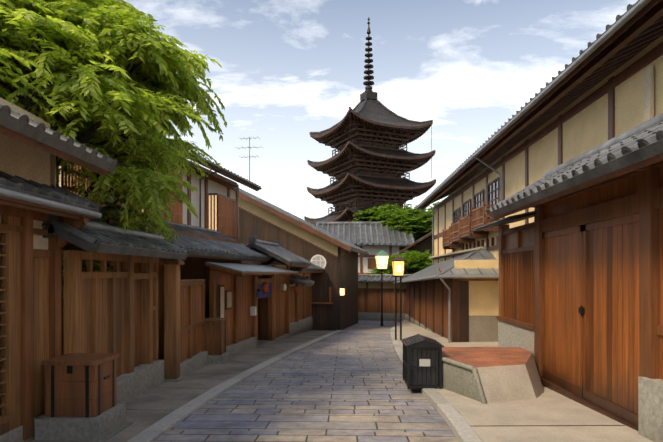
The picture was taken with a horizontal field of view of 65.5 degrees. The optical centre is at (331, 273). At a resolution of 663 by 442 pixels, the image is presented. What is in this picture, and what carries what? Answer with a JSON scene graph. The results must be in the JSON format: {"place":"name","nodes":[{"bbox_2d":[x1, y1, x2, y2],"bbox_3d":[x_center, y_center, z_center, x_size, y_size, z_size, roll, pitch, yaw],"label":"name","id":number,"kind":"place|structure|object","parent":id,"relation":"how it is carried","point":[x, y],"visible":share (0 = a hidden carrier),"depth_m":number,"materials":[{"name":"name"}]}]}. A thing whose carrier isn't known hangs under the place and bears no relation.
{"place":"outdoors","nodes":[
{"label":"outdoors","id":0,"kind":"place"},
{"bbox_2d":[0,0,226,243],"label":"tree","id":1,"kind":"object","parent":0,"point":[69,32],"depth_m":7.50,"materials":[{"name":"green plant"}]},
{"bbox_2d":[128,320,481,440],"bbox_3d":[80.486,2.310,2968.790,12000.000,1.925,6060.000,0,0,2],"label":"ground","id":2,"kind":"structure","parent":0,"point":[343,329],"depth_m":30.20,"materials":[{"name":"grey stone"}]},
{"bbox_2d":[0,98,117,441],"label":"house front","id":3,"kind":"structure","parent":2,"relation":"on","point":[33,195],"depth_m":5.53,"materials":[{"name":"wood"}]},
{"bbox_2d":[61,251,112,307],"bbox_3d":[-4.922,0.385,7.678,3.176,3.158,3.260,0,0,2],"label":"garden tree","id":4,"kind":"object","parent":2,"relation":"on","point":[97,268],"depth_m":8.11,"materials":[{"name":"green plant"}]},
{"bbox_2d":[42,214,187,403],"bbox_3d":[-3.203,0.865,7.745,1.080,3.117,3.580,0,0,2],"label":"roofed fence","id":5,"kind":"object","parent":2,"relation":"on","point":[114,311],"visible":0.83,"depth_m":7.49,"materials":[{"name":"wood"}]},
{"bbox_2d":[0,59,262,354],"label":"two storey house","id":6,"kind":"structure","parent":2,"relation":"on","point":[214,200],"depth_m":16.22,"materials":[{"name":"brown paint"}]},
{"bbox_2d":[90,210,324,359],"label":"shop fronts","id":7,"kind":"object","parent":2,"relation":"on","point":[266,300],"visible":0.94,"depth_m":14.71,"materials":[{"name":"wood"}]},
{"bbox_2d":[239,188,368,329],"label":"house","id":8,"kind":"structure","parent":2,"relation":"on","point":[334,297],"depth_m":22.58,"materials":[{"name":"brown wood"}]},
{"bbox_2d":[127,319,482,441],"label":"kerb stones","id":9,"kind":"object","parent":2,"relation":"on","point":[457,423],"visible":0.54,"depth_m":7.39,"materials":[{"name":"grey stone"}]},
{"bbox_2d":[316,222,414,273],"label":"house","id":10,"kind":"structure","parent":2,"relation":"on","point":[373,239],"depth_m":39.05,"materials":[{"name":"grey tile"}]},
{"bbox_2d":[304,17,435,250],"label":"pagoda","id":11,"kind":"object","parent":2,"relation":"on","point":[370,163],"visible":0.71,"depth_m":57.91,"materials":[{"name":"brown wood"}]},
{"bbox_2d":[358,274,431,320],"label":"boundary wall","id":12,"kind":"structure","parent":2,"relation":"on","point":[369,296],"depth_m":30.30,"materials":[{"name":"wood"}]},
{"bbox_2d":[366,249,431,273],"bbox_3d":[4.810,0.704,32.913,5.064,4.296,4.645,0,0,2],"label":"tree","id":13,"kind":"object","parent":2,"relation":"on","point":[417,261],"depth_m":31.50,"materials":[{"name":"green plant"}]},
{"bbox_2d":[391,232,431,273],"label":"grey-roofed house","id":14,"kind":"structure","parent":2,"relation":"on","point":[424,246],"depth_m":34.21,"materials":[{"name":"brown wood"}]},
{"bbox_2d":[421,202,439,236],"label":"far maple","id":15,"kind":"object","parent":2,"relation":"on","point":[430,208],"depth_m":47.12,"materials":[{"name":"green plant"}]},
{"bbox_2d":[393,236,498,342],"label":"wing","id":16,"kind":"structure","parent":2,"relation":"on","point":[458,301],"depth_m":16.16,"materials":[{"name":"brown wood"}]},
{"bbox_2d":[416,0,662,279],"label":"two storey house","id":17,"kind":"structure","parent":2,"relation":"on","point":[606,85],"depth_m":11.62,"materials":[{"name":"yellow paint"}]},
{"bbox_2d":[154,321,458,441],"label":"street paving","id":18,"kind":"structure","parent":0,"point":[348,384],"depth_m":7.80,"materials":[{"name":"grey stone"}]},
{"bbox_2d":[375,250,388,325],"bbox_3d":[2.477,0.678,25.322,0.720,3.824,0.720,0,0,2],"label":"street lamp","id":19,"kind":"object","parent":18,"relation":"on","point":[381,259],"visible":0.92,"depth_m":25.08,"materials":[{"name":"black metal"}]},
{"bbox_2d":[29,320,653,441],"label":"side pavements","id":20,"kind":"structure","parent":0,"point":[548,415],"depth_m":7.05,"materials":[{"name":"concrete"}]},
{"bbox_2d":[35,353,131,441],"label":"wood chest on plinth","id":21,"kind":"object","parent":20,"relation":"on","point":[81,404],"visible":1,"depth_m":5.76,"materials":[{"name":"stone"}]},
{"bbox_2d":[160,259,207,381],"bbox_3d":[-2.913,1.071,10.466,0.350,2.667,2.245,0,0,2],"label":"wooden fence","id":22,"kind":"object","parent":20,"relation":"on","point":[185,353],"visible":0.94,"depth_m":10.06,"materials":[{"name":"brown wood"}]},
{"bbox_2d":[205,318,227,363],"bbox_3d":[-2.709,1.631,11.908,0.540,1.170,0.540,0,0,2],"label":"wood cabinet","id":23,"kind":"object","parent":20,"relation":"on","point":[215,338],"visible":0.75,"depth_m":11.71,"materials":[{"name":"wood"}]},
{"bbox_2d":[391,255,405,341],"bbox_3d":[2.219,0.841,17.126,0.460,2.923,0.460,0,0,2],"label":"street lamp","id":24,"kind":"object","parent":20,"relation":"on","point":[398,263],"visible":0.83,"depth_m":17.10,"materials":[{"name":"black metal"}]},
{"bbox_2d":[401,334,443,388],"bbox_3d":[1.550,1.501,8.891,0.620,0.826,0.840,0,0,2],"label":"trash bin","id":25,"kind":"object","parent":20,"relation":"on","point":[422,366],"visible":1,"depth_m":8.56,"materials":[{"name":"black wood"}]},
{"bbox_2d":[438,347,543,403],"bbox_3d":[2.573,1.745,8.567,1.939,0.724,2.472,0,0,2],"label":"stone platform bench","id":26,"kind":"object","parent":20,"relation":"on","point":[484,375],"visible":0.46,"depth_m":7.90,"materials":[{"name":"grey stone"}]},
{"bbox_2d":[475,113,662,441],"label":"house","id":27,"kind":"structure","parent":20,"relation":"on","point":[580,317],"depth_m":6.90,"materials":[{"name":"brown wood"}]},
{"bbox_2d":[115,0,637,219],"label":"sky","id":28,"kind":"structure","parent":0,"point":[290,70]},
{"bbox_2d":[351,203,432,251],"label":"tree","id":29,"kind":"object","parent":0,"point":[418,223],"depth_m":41.14,"materials":[{"name":"green plant"}]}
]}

